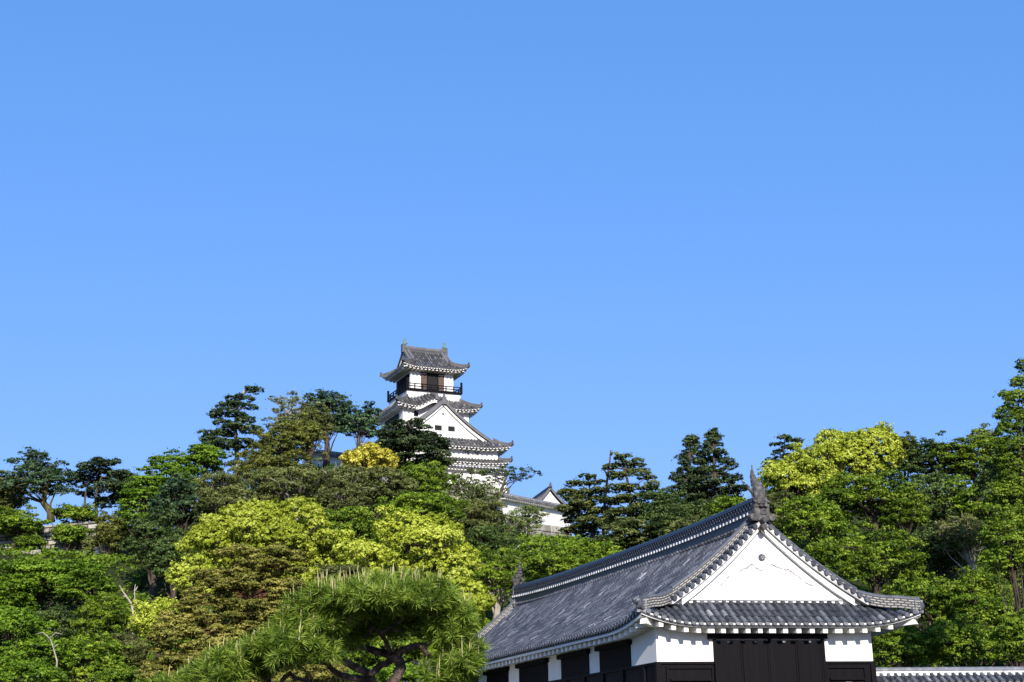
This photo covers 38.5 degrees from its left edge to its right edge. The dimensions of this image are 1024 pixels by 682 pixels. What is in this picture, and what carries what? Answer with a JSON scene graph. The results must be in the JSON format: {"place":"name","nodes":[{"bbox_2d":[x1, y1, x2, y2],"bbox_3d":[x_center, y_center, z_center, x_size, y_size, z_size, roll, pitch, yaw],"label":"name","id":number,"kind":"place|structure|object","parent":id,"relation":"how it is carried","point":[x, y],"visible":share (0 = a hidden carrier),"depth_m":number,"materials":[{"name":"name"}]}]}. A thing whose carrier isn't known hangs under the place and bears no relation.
{"place":"outdoors","nodes":[
{"label":"outdoors","id":0,"kind":"place"},
{"bbox_2d":[0,468,1020,681],"bbox_3d":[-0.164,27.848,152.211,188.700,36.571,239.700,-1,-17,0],"label":"hill","id":1,"kind":"structure","parent":0,"point":[125,579],"depth_m":123.65,"materials":[{"name":"green plant"}]},
{"bbox_2d":[0,571,46,610],"bbox_3d":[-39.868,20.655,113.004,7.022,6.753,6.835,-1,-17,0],"label":"maple tree","id":2,"kind":"object","parent":1,"relation":"on","point":[9,596],"visible":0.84,"depth_m":112.79,"materials":[{"name":"green plant"}]},
{"bbox_2d":[0,512,52,549],"bbox_3d":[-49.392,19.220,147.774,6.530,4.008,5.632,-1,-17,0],"label":"broadleaf tree","id":3,"kind":"object","parent":1,"relation":"on","point":[31,525],"visible":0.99,"depth_m":147.13,"materials":[{"name":"green plant"}]},
{"bbox_2d":[0,658,67,681],"bbox_3d":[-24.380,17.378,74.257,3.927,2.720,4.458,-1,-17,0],"label":"broadleaf tree","id":4,"kind":"object","parent":1,"relation":"on","point":[29,670],"visible":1,"depth_m":73.45,"materials":[{"name":"green plant"}]},
{"bbox_2d":[0,603,75,681],"bbox_3d":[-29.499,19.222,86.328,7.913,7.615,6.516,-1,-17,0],"label":"maple tree","id":5,"kind":"object","parent":1,"relation":"on","point":[28,642],"visible":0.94,"depth_m":85.91,"materials":[{"name":"green plant"}]},
{"bbox_2d":[0,521,106,556],"bbox_3d":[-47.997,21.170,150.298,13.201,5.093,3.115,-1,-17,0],"label":"stone wall","id":6,"kind":"structure","parent":1,"relation":"on","point":[6,539],"depth_m":149.44,"materials":[{"name":"grey stone"}]},
{"bbox_2d":[0,446,79,521],"bbox_3d":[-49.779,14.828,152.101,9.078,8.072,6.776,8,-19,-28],"label":"spreading tree","id":7,"kind":"object","parent":6,"relation":"on","point":[46,472],"visible":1,"depth_m":151.43,"materials":[{"name":"green plant"}]},
{"bbox_2d":[31,602,82,641],"bbox_3d":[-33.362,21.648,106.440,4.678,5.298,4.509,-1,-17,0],"label":"broadleaf tree","id":8,"kind":"object","parent":1,"relation":"on","point":[63,617],"visible":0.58,"depth_m":105.89,"materials":[{"name":"green plant"}]},
{"bbox_2d":[0,556,118,611],"bbox_3d":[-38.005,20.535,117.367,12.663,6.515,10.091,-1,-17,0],"label":"maple tree","id":9,"kind":"object","parent":1,"relation":"on","point":[48,573],"visible":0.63,"depth_m":116.14,"materials":[{"name":"green plant"}]},
{"bbox_2d":[49,522,92,554],"bbox_3d":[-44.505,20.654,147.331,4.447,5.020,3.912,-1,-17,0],"label":"bushy shrub","id":10,"kind":"object","parent":1,"relation":"on","point":[64,534],"visible":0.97,"depth_m":147.18,"materials":[{"name":"green plant"}]},
{"bbox_2d":[48,501,98,523],"bbox_3d":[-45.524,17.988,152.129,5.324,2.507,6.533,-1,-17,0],"label":"clipped shrub","id":11,"kind":"object","parent":1,"relation":"on","point":[80,514],"visible":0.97,"depth_m":151.35,"materials":[{"name":"green plant"}]},
{"bbox_2d":[53,564,123,632],"bbox_3d":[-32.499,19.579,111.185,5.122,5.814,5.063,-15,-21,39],"label":"maple tree","id":12,"kind":"object","parent":1,"relation":"on","point":[84,589],"visible":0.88,"depth_m":110.72,"materials":[{"name":"green plant"}]},
{"bbox_2d":[45,630,134,681],"bbox_3d":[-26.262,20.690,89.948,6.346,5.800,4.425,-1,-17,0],"label":"broadleaf tree","id":13,"kind":"object","parent":1,"relation":"on","point":[83,654],"visible":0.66,"depth_m":89.44,"materials":[{"name":"green plant"}]},
{"bbox_2d":[62,455,122,505],"bbox_3d":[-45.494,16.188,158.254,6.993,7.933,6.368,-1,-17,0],"label":"leaning pine","id":14,"kind":"object","parent":1,"relation":"on","point":[86,470],"visible":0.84,"depth_m":158.47,"materials":[{"name":"green plant"}]},
{"bbox_2d":[70,592,131,642],"bbox_3d":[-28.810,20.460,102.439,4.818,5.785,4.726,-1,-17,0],"label":"broadleaf tree","id":15,"kind":"object","parent":1,"relation":"on","point":[100,620],"visible":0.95,"depth_m":102.23,"materials":[{"name":"green plant"}]},
{"bbox_2d":[89,508,135,557],"bbox_3d":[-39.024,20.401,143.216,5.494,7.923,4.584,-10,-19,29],"label":"broadleaf tree","id":16,"kind":"object","parent":1,"relation":"on","point":[113,532],"visible":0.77,"depth_m":142.91,"materials":[{"name":"green plant"}]},
{"bbox_2d":[90,468,138,516],"bbox_3d":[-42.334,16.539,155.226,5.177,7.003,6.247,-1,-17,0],"label":"leaning pine","id":17,"kind":"object","parent":1,"relation":"on","point":[116,484],"visible":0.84,"depth_m":155.71,"materials":[{"name":"green plant"}]},
{"bbox_2d":[85,663,149,681],"bbox_3d":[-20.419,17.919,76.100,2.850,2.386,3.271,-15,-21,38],"label":"broadleaf tree","id":18,"kind":"object","parent":1,"relation":"on","point":[121,674],"visible":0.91,"depth_m":75.70,"materials":[{"name":"green plant"}]},
{"bbox_2d":[98,625,149,668],"bbox_3d":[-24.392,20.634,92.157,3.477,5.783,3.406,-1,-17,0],"label":"broadleaf tree","id":19,"kind":"object","parent":1,"relation":"on","point":[134,656],"visible":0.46,"depth_m":91.97,"materials":[{"name":"green plant"}]},
{"bbox_2d":[112,455,175,536],"bbox_3d":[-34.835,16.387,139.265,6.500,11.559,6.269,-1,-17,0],"label":"broadleaf tree","id":20,"kind":"object","parent":1,"relation":"on","point":[134,498],"visible":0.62,"depth_m":138.66,"materials":[{"name":"green plant"}]},
{"bbox_2d":[114,507,189,602],"bbox_3d":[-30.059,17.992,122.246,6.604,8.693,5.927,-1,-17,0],"label":"evergreen tree","id":21,"kind":"object","parent":1,"relation":"on","point":[138,542],"visible":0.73,"depth_m":121.40,"materials":[{"name":"green plant"}]},
{"bbox_2d":[125,596,186,681],"bbox_3d":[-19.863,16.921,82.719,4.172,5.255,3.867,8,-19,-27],"label":"camphor tree","id":22,"kind":"object","parent":1,"relation":"on","point":[140,622],"visible":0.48,"depth_m":82.20,"materials":[{"name":"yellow plant"}]},
{"bbox_2d":[144,529,199,599],"bbox_3d":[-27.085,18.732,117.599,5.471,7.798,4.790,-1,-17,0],"label":"evergreen tree","id":23,"kind":"object","parent":1,"relation":"on","point":[160,567],"visible":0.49,"depth_m":117.38,"materials":[{"name":"green plant"}]},
{"bbox_2d":[138,447,208,526],"bbox_3d":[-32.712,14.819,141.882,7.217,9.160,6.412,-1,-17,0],"label":"broadleaf tree","id":24,"kind":"object","parent":1,"relation":"on","point":[173,467],"visible":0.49,"depth_m":141.50,"materials":[{"name":"green plant"}]},
{"bbox_2d":[146,472,212,536],"bbox_3d":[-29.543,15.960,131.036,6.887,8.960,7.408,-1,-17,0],"label":"evergreen tree","id":25,"kind":"object","parent":1,"relation":"on","point":[185,502],"visible":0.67,"depth_m":130.27,"materials":[{"name":"green plant"}]},
{"bbox_2d":[162,542,216,641],"bbox_3d":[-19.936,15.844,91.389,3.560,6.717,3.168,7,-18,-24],"label":"camphor tree","id":26,"kind":"object","parent":1,"relation":"on","point":[182,569],"visible":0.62,"depth_m":91.28,"materials":[{"name":"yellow plant"}]},
{"bbox_2d":[175,442,228,480],"bbox_3d":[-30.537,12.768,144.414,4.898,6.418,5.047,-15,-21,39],"label":"broadleaf tree","id":27,"kind":"object","parent":1,"relation":"on","point":[208,459],"visible":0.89,"depth_m":144.32,"materials":[{"name":"green plant"}]},
{"bbox_2d":[132,541,311,681],"bbox_3d":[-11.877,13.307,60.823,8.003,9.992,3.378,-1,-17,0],"label":"red pine","id":28,"kind":"object","parent":1,"relation":"on","point":[233,601],"visible":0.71,"depth_m":61.02,"materials":[{"name":"green plant"}]},
{"bbox_2d":[191,466,262,546],"bbox_3d":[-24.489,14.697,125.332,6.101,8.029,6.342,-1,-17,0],"label":"broadleaf tree","id":29,"kind":"object","parent":1,"relation":"on","point":[214,496],"visible":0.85,"depth_m":124.75,"materials":[{"name":"green plant"}]},
{"bbox_2d":[196,384,264,490],"bbox_3d":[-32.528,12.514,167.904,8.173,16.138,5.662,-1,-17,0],"label":"tall pine","id":30,"kind":"object","parent":1,"relation":"on","point":[234,405],"visible":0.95,"depth_m":168.66,"materials":[{"name":"green plant"}]},
{"bbox_2d":[223,444,300,494],"bbox_3d":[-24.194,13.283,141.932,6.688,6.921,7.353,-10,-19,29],"label":"cedar tree","id":31,"kind":"object","parent":1,"relation":"on","point":[261,460],"visible":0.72,"depth_m":141.51,"materials":[{"name":"green plant"}]},
{"bbox_2d":[173,494,352,632],"bbox_3d":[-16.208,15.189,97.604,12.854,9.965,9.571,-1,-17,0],"label":"camphor tree","id":32,"kind":"object","parent":1,"relation":"on","point":[312,536],"visible":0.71,"depth_m":96.22,"materials":[{"name":"green plant"}]},
{"bbox_2d":[247,409,328,489],"bbox_3d":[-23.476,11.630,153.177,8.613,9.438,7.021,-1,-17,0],"label":"cedar tree","id":33,"kind":"object","parent":1,"relation":"on","point":[297,433],"visible":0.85,"depth_m":152.40,"materials":[{"name":"green plant"}]},
{"bbox_2d":[265,390,314,440],"bbox_3d":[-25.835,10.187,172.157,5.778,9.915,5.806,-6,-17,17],"label":"twiggy tree","id":34,"kind":"object","parent":1,"relation":"on","point":[282,402],"visible":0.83,"depth_m":172.33,"materials":[{"name":"green plant"}]},
{"bbox_2d":[225,462,373,519],"bbox_3d":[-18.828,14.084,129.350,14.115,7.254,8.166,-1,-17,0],"label":"broadleaf tree","id":35,"kind":"object","parent":1,"relation":"on","point":[293,478],"visible":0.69,"depth_m":127.90,"materials":[{"name":"green plant"}]},
{"bbox_2d":[271,658,349,681],"bbox_3d":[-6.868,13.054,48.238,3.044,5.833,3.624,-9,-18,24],"label":"red pine shrub","id":36,"kind":"object","parent":1,"relation":"on","point":[318,673],"visible":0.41,"depth_m":48.37,"materials":[{"name":"green plant"}]},
{"bbox_2d":[288,401,337,467],"bbox_3d":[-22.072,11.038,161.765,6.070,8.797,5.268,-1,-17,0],"label":"cedar tree","id":37,"kind":"object","parent":1,"relation":"on","point":[323,420],"visible":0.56,"depth_m":161.43,"materials":[{"name":"green plant"}]},
{"bbox_2d":[295,388,352,467],"bbox_3d":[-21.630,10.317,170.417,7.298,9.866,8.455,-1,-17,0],"label":"evergreen tree","id":38,"kind":"object","parent":1,"relation":"on","point":[331,402],"visible":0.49,"depth_m":169.48,"materials":[{"name":"green plant"}]},
{"bbox_2d":[299,505,379,541],"bbox_3d":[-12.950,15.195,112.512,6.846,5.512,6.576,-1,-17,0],"label":"broadleaf tree","id":39,"kind":"object","parent":1,"relation":"on","point":[346,517],"visible":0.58,"depth_m":111.39,"materials":[{"name":"green plant"}]},
{"bbox_2d":[313,563,370,671],"bbox_3d":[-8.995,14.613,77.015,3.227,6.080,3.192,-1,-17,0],"label":"bushy shrub","id":40,"kind":"object","parent":1,"relation":"on","point":[346,568],"visible":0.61,"depth_m":77.00,"materials":[{"name":"green plant"}]},
{"bbox_2d":[312,469,373,522],"bbox_3d":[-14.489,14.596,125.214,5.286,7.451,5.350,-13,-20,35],"label":"broadleaf tree","id":41,"kind":"object","parent":1,"relation":"on","point":[336,490],"visible":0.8,"depth_m":124.69,"materials":[{"name":"green plant"}]},
{"bbox_2d":[333,398,386,446],"bbox_3d":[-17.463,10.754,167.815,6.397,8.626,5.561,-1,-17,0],"label":"evergreen tree","id":42,"kind":"object","parent":1,"relation":"on","point":[367,425],"visible":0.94,"depth_m":167.71,"materials":[{"name":"green plant"}]},
{"bbox_2d":[338,441,398,476],"bbox_3d":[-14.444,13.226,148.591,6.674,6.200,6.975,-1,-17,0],"label":"golden tree","id":43,"kind":"object","parent":1,"relation":"on","point":[372,453],"visible":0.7,"depth_m":147.55,"materials":[{"name":"yellow plant"}]},
{"bbox_2d":[334,462,423,518],"bbox_3d":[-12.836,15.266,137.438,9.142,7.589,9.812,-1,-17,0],"label":"broadleaf tree","id":44,"kind":"object","parent":1,"relation":"on","point":[383,488],"visible":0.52,"depth_m":135.80,"materials":[{"name":"green plant"}]},
{"bbox_2d":[347,660,420,681],"bbox_3d":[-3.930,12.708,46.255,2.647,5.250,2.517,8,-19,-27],"label":"bushy shrub","id":45,"kind":"object","parent":1,"relation":"on","point":[407,676],"visible":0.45,"depth_m":46.36,"materials":[{"name":"green plant"}]},
{"bbox_2d":[338,625,442,674],"bbox_3d":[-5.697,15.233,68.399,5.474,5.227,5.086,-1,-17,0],"label":"broadleaf tree","id":46,"kind":"object","parent":1,"relation":"on","point":[365,658],"visible":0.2,"depth_m":67.75,"materials":[{"name":"green plant"}]},
{"bbox_2d":[332,503,486,577],"bbox_3d":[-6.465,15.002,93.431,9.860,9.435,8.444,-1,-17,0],"label":"camphor tree","id":47,"kind":"object","parent":1,"relation":"on","point":[438,531],"visible":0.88,"depth_m":92.42,"materials":[{"name":"green plant"}]},
{"bbox_2d":[375,417,457,494],"bbox_3d":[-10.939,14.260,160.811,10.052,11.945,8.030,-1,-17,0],"label":"black pine","id":48,"kind":"object","parent":1,"relation":"on","point":[413,440],"visible":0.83,"depth_m":160.66,"materials":[{"name":"green plant"}]},
{"bbox_2d":[371,483,473,529],"bbox_3d":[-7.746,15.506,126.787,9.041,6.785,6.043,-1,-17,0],"label":"broadleaf tree","id":49,"kind":"object","parent":1,"relation":"on","point":[419,502],"visible":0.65,"depth_m":125.88,"materials":[{"name":"green plant"}]},
{"bbox_2d":[389,460,459,508],"bbox_3d":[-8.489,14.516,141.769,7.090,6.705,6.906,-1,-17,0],"label":"broadleaf tree","id":50,"kind":"object","parent":1,"relation":"on","point":[432,478],"visible":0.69,"depth_m":140.87,"materials":[{"name":"green plant"}]},
{"bbox_2d":[361,338,513,507],"bbox_3d":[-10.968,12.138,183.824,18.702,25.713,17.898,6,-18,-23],"label":"castle keep","id":51,"kind":"structure","parent":1,"relation":"on","point":[426,392],"depth_m":180.99,"materials":[{"name":"white paint"}]},
{"bbox_2d":[430,485,502,519],"bbox_3d":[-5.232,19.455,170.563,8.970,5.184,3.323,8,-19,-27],"label":"stone wall","id":52,"kind":"structure","parent":1,"relation":"on","point":[499,508],"depth_m":170.44,"materials":[{"name":"grey stone"}]},
{"bbox_2d":[437,463,506,492],"bbox_3d":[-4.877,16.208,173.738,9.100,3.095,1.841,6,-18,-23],"label":"castle wall","id":53,"kind":"structure","parent":52,"relation":"on","point":[455,467],"depth_m":173.84,"materials":[{"name":"paint"}]},
{"bbox_2d":[440,466,495,500],"bbox_3d":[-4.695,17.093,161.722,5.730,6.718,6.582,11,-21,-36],"label":"scrub tree","id":54,"kind":"object","parent":1,"relation":"on","point":[466,482],"visible":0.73,"depth_m":161.58,"materials":[{"name":"green plant"}]},
{"bbox_2d":[441,564,497,632],"bbox_3d":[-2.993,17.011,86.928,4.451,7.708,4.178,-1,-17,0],"label":"camphor tree","id":55,"kind":"object","parent":1,"relation":"on","point":[484,597],"visible":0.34,"depth_m":86.87,"materials":[{"name":"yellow plant"}]},
{"bbox_2d":[443,498,507,536],"bbox_3d":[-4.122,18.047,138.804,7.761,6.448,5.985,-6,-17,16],"label":"broadleaf tree","id":56,"kind":"object","parent":1,"relation":"on","point":[478,513],"visible":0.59,"depth_m":137.65,"materials":[{"name":"green plant"}]},
{"bbox_2d":[458,484,509,519],"bbox_3d":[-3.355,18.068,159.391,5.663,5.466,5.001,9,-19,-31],"label":"scrub tree","id":57,"kind":"object","parent":1,"relation":"on","point":[481,492],"visible":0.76,"depth_m":159.32,"materials":[{"name":"green plant"}]},
{"bbox_2d":[451,525,525,556],"bbox_3d":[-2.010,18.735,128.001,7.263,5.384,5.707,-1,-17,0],"label":"broadleaf tree","id":58,"kind":"object","parent":1,"relation":"on","point":[492,538],"visible":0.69,"depth_m":127.18,"materials":[{"name":"green plant"}]},
{"bbox_2d":[462,545,532,617],"bbox_3d":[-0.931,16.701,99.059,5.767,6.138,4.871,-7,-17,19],"label":"broadleaf tree","id":59,"kind":"object","parent":1,"relation":"on","point":[492,567],"visible":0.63,"depth_m":98.76,"materials":[{"name":"green plant"}]},
{"bbox_2d":[0,462,1020,681],"bbox_3d":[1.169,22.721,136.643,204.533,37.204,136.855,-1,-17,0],"label":"undergrowth","id":60,"kind":"object","parent":1,"relation":"on","point":[557,538],"visible":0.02,"depth_m":126.71,"materials":[{"name":"green plant"}]},
{"bbox_2d":[481,464,542,506],"bbox_3d":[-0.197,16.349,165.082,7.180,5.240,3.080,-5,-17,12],"label":"feathery tree","id":61,"kind":"object","parent":1,"relation":"on","point":[513,477],"visible":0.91,"depth_m":165.32,"materials":[{"name":"green plant"}]},
{"bbox_2d":[491,539,577,573],"bbox_3d":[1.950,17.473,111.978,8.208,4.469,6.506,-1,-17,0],"label":"broadleaf tree","id":62,"kind":"object","parent":1,"relation":"on","point":[526,550],"visible":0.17,"depth_m":110.80,"materials":[{"name":"green plant"}]},
{"bbox_2d":[505,521,571,537],"bbox_3d":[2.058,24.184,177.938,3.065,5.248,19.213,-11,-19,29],"label":"stone wall","id":63,"kind":"structure","parent":1,"relation":"on","point":[549,530],"depth_m":179.95,"materials":[{"name":"beige stone"}]},
{"bbox_2d":[500,493,569,526],"bbox_3d":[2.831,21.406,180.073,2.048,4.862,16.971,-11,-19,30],"label":"castle wall","id":64,"kind":"structure","parent":63,"relation":"on","point":[554,517],"depth_m":180.39,"materials":[{"name":"paint"}]},
{"bbox_2d":[498,540,610,582],"bbox_3d":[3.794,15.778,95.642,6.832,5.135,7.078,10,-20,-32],"label":"broadleaf tree","id":65,"kind":"object","parent":1,"relation":"on","point":[557,558],"visible":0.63,"depth_m":94.80,"materials":[{"name":"green plant"}]},
{"bbox_2d":[551,472,616,537],"bbox_3d":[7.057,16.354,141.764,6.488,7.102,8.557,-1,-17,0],"label":"garden pine","id":66,"kind":"object","parent":1,"relation":"on","point":[578,501],"visible":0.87,"depth_m":140.73,"materials":[{"name":"green plant"}]},
{"bbox_2d":[561,539,629,558],"bbox_3d":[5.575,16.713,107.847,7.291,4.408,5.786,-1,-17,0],"label":"broadleaf tree","id":67,"kind":"object","parent":1,"relation":"on","point":[609,547],"visible":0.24,"depth_m":107.26,"materials":[{"name":"green plant"}]},
{"bbox_2d":[587,516,658,549],"bbox_3d":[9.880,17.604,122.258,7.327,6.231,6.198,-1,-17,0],"label":"broadleaf tree","id":68,"kind":"object","parent":1,"relation":"on","point":[627,528],"visible":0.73,"depth_m":121.30,"materials":[{"name":"green plant"}]},
{"bbox_2d":[596,450,661,546],"bbox_3d":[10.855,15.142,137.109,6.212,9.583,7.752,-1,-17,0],"label":"garden pine","id":69,"kind":"object","parent":1,"relation":"on","point":[631,509],"visible":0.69,"depth_m":136.98,"materials":[{"name":"green plant"}]},
{"bbox_2d":[634,485,686,522],"bbox_3d":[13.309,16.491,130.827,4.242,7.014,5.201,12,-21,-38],"label":"evergreen tree","id":70,"kind":"object","parent":1,"relation":"on","point":[647,510],"visible":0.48,"depth_m":130.64,"materials":[{"name":"green plant"}]},
{"bbox_2d":[413,465,923,681],"bbox_3d":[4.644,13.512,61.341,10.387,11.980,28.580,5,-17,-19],"label":"gate house","id":71,"kind":"structure","parent":1,"relation":"on","point":[746,591],"depth_m":50.73,"materials":[{"name":"tile"}]},
{"bbox_2d":[716,640,743,681],"bbox_3d":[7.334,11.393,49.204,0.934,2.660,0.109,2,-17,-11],"label":"door panel","id":72,"kind":"structure","parent":71,"relation":"in","point":[729,652],"depth_m":49.37,"materials":[{"name":"black paint"}]},
{"bbox_2d":[742,640,770,681],"bbox_3d":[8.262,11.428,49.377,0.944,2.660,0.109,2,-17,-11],"label":"door panel","id":73,"kind":"structure","parent":71,"relation":"in","point":[756,657],"depth_m":49.54,"materials":[{"name":"black paint"}]},
{"bbox_2d":[771,640,798,681],"bbox_3d":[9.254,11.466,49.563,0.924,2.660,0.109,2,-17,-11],"label":"door panel","id":74,"kind":"structure","parent":71,"relation":"in","point":[784,652],"depth_m":49.73,"materials":[{"name":"black paint"}]},
{"bbox_2d":[796,640,824,681],"bbox_3d":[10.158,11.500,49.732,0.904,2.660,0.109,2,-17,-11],"label":"door panel","id":75,"kind":"structure","parent":71,"relation":"in","point":[809,652],"depth_m":49.89,"materials":[{"name":"black paint"}]},
{"bbox_2d":[645,499,695,537],"bbox_3d":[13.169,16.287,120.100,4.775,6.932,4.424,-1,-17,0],"label":"broadleaf tree","id":76,"kind":"object","parent":1,"relation":"on","point":[666,517],"visible":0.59,"depth_m":120.13,"materials":[{"name":"green plant"}]},
{"bbox_2d":[653,433,717,508],"bbox_3d":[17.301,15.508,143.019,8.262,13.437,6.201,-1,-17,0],"label":"conifer","id":77,"kind":"object","parent":1,"relation":"on","point":[678,477],"visible":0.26,"depth_m":144.26,"materials":[{"name":"green plant"}]},
{"bbox_2d":[682,427,751,510],"bbox_3d":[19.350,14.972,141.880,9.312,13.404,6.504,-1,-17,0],"label":"conifer","id":78,"kind":"object","parent":1,"relation":"on","point":[712,474],"visible":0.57,"depth_m":141.92,"materials":[{"name":"green plant"}]},
{"bbox_2d":[766,488,801,531],"bbox_3d":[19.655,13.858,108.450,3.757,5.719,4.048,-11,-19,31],"label":"broadleaf tree","id":79,"kind":"object","parent":1,"relation":"on","point":[778,497],"visible":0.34,"depth_m":108.13,"materials":[{"name":"green plant"}]},
{"bbox_2d":[751,437,846,530],"bbox_3d":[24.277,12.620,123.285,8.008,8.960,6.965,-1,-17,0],"label":"camphor tree","id":80,"kind":"object","parent":1,"relation":"on","point":[806,473],"visible":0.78,"depth_m":122.31,"materials":[{"name":"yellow plant"}]},
{"bbox_2d":[774,492,856,556],"bbox_3d":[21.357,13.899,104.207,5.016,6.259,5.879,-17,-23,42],"label":"broadleaf tree","id":81,"kind":"object","parent":1,"relation":"on","point":[811,520],"visible":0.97,"depth_m":103.97,"materials":[{"name":"green plant"}]},
{"bbox_2d":[802,540,858,579],"bbox_3d":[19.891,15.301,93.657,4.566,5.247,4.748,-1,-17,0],"label":"broadleaf tree","id":82,"kind":"object","parent":1,"relation":"on","point":[824,553],"visible":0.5,"depth_m":92.97,"materials":[{"name":"green plant"}]},
{"bbox_2d":[796,436,866,506],"bbox_3d":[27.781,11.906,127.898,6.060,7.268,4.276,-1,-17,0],"label":"camphor tree","id":83,"kind":"object","parent":1,"relation":"on","point":[823,450],"visible":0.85,"depth_m":127.57,"materials":[{"name":"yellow plant"}]},
{"bbox_2d":[808,421,910,479],"bbox_3d":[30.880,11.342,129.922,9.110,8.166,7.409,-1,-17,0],"label":"camphor tree","id":84,"kind":"object","parent":1,"relation":"on","point":[863,462],"visible":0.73,"depth_m":128.48,"materials":[{"name":"green plant"}]},
{"bbox_2d":[801,467,929,553],"bbox_3d":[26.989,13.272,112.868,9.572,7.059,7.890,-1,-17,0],"label":"broadleaf tree","id":85,"kind":"object","parent":1,"relation":"on","point":[873,491],"visible":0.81,"depth_m":112.16,"materials":[{"name":"green plant"}]},
{"bbox_2d":[817,522,937,594],"bbox_3d":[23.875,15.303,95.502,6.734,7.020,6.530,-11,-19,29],"label":"broadleaf tree","id":86,"kind":"object","parent":1,"relation":"on","point":[901,555],"visible":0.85,"depth_m":95.26,"materials":[{"name":"green plant"}]},
{"bbox_2d":[871,619,932,666],"bbox_3d":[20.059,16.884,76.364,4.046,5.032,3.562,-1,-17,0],"label":"broadleaf tree","id":87,"kind":"object","parent":1,"relation":"on","point":[895,639],"visible":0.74,"depth_m":75.91,"materials":[{"name":"green plant"}]},
{"bbox_2d":[877,488,935,538],"bbox_3d":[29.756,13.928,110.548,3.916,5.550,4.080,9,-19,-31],"label":"broadleaf tree","id":88,"kind":"object","parent":1,"relation":"on","point":[900,513],"visible":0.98,"depth_m":110.16,"materials":[{"name":"green plant"}]},
{"bbox_2d":[881,574,963,632],"bbox_3d":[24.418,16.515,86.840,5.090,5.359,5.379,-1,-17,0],"label":"broadleaf tree","id":89,"kind":"object","parent":1,"relation":"on","point":[922,589],"visible":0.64,"depth_m":86.40,"materials":[{"name":"green plant"}]},
{"bbox_2d":[894,427,965,503],"bbox_3d":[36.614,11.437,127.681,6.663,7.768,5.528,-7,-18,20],"label":"evergreen tree","id":90,"kind":"object","parent":1,"relation":"on","point":[921,463],"visible":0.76,"depth_m":127.30,"materials":[{"name":"green plant"}]},
{"bbox_2d":[888,471,971,531],"bbox_3d":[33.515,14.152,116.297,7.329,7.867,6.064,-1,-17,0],"label":"evergreen tree","id":91,"kind":"object","parent":1,"relation":"on","point":[943,511],"visible":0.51,"depth_m":116.06,"materials":[{"name":"green plant"}]},
{"bbox_2d":[901,524,977,580],"bbox_3d":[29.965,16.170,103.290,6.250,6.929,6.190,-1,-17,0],"label":"evergreen tree","id":92,"kind":"object","parent":1,"relation":"on","point":[939,562],"visible":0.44,"depth_m":102.82,"materials":[{"name":"green plant"}]},
{"bbox_2d":[876,667,1023,681],"bbox_3d":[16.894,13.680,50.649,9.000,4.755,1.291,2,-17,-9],"label":"roofed wall","id":93,"kind":"structure","parent":1,"relation":"on","point":[949,674],"depth_m":50.73,"materials":[{"name":"tile"}]},
{"bbox_2d":[912,611,1012,666],"bbox_3d":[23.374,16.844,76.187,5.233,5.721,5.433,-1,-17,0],"label":"broadleaf tree","id":94,"kind":"object","parent":1,"relation":"on","point":[958,650],"visible":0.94,"depth_m":75.67,"materials":[{"name":"green plant"}]},
{"bbox_2d":[929,513,996,573],"bbox_3d":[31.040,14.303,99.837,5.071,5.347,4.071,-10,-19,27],"label":"broadleaf tree","id":95,"kind":"object","parent":1,"relation":"on","point":[956,541],"visible":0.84,"depth_m":99.53,"materials":[{"name":"green plant"}]},
{"bbox_2d":[927,427,998,504],"bbox_3d":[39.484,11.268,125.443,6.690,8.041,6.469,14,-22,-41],"label":"evergreen tree","id":96,"kind":"object","parent":1,"relation":"on","point":[970,466],"visible":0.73,"depth_m":125.38,"materials":[{"name":"green plant"}]},
{"bbox_2d":[932,473,1002,529],"bbox_3d":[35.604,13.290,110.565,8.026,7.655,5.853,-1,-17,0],"label":"evergreen tree","id":97,"kind":"object","parent":1,"relation":"on","point":[959,500],"visible":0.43,"depth_m":110.40,"materials":[{"name":"green plant"}]},
{"bbox_2d":[936,565,1013,655],"bbox_3d":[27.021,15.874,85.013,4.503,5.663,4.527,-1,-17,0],"label":"broadleaf tree","id":98,"kind":"object","parent":1,"relation":"on","point":[965,593],"visible":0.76,"depth_m":84.50,"materials":[{"name":"green plant"}]},
{"bbox_2d":[970,584,1022,666],"bbox_3d":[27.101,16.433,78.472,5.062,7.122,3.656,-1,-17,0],"label":"broadleaf tree","id":99,"kind":"object","parent":1,"relation":"on","point":[996,607],"visible":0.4,"depth_m":78.51,"materials":[{"name":"green plant"}]},
{"bbox_2d":[977,504,1023,664],"bbox_3d":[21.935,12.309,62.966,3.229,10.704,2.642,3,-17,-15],"label":"broadleaf tree","id":100,"kind":"object","parent":1,"relation":"on","point":[1008,555],"visible":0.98,"depth_m":63.60,"materials":[{"name":"green plant"}]},
{"bbox_2d":[983,357,1023,558],"bbox_3d":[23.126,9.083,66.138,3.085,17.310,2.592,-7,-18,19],"label":"evergreen tree","id":101,"kind":"object","parent":1,"relation":"on","point":[1003,458],"visible":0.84,"depth_m":67.04,"materials":[{"name":"green plant"}]},
{"bbox_2d":[985,604,1023,666],"bbox_3d":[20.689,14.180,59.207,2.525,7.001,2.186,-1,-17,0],"label":"broadleaf tree","id":102,"kind":"object","parent":1,"relation":"on","point":[1015,625],"visible":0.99,"depth_m":59.68,"materials":[{"name":"green plant"}]},
{"bbox_2d":[0,0,1023,536],"label":"sky","id":103,"kind":"structure","parent":0,"point":[639,227],"materials":[{"name":"blue"}]},
{"label":"ground","id":104,"kind":"structure","parent":0,"visible":0},
{"bbox_2d":[148,563,491,681],"bbox_3d":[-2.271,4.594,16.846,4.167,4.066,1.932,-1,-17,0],"label":"pine tree","id":105,"kind":"object","parent":104,"relation":"on","point":[321,620],"visible":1,"depth_m":17.12,"materials":[{"name":"green plant"}]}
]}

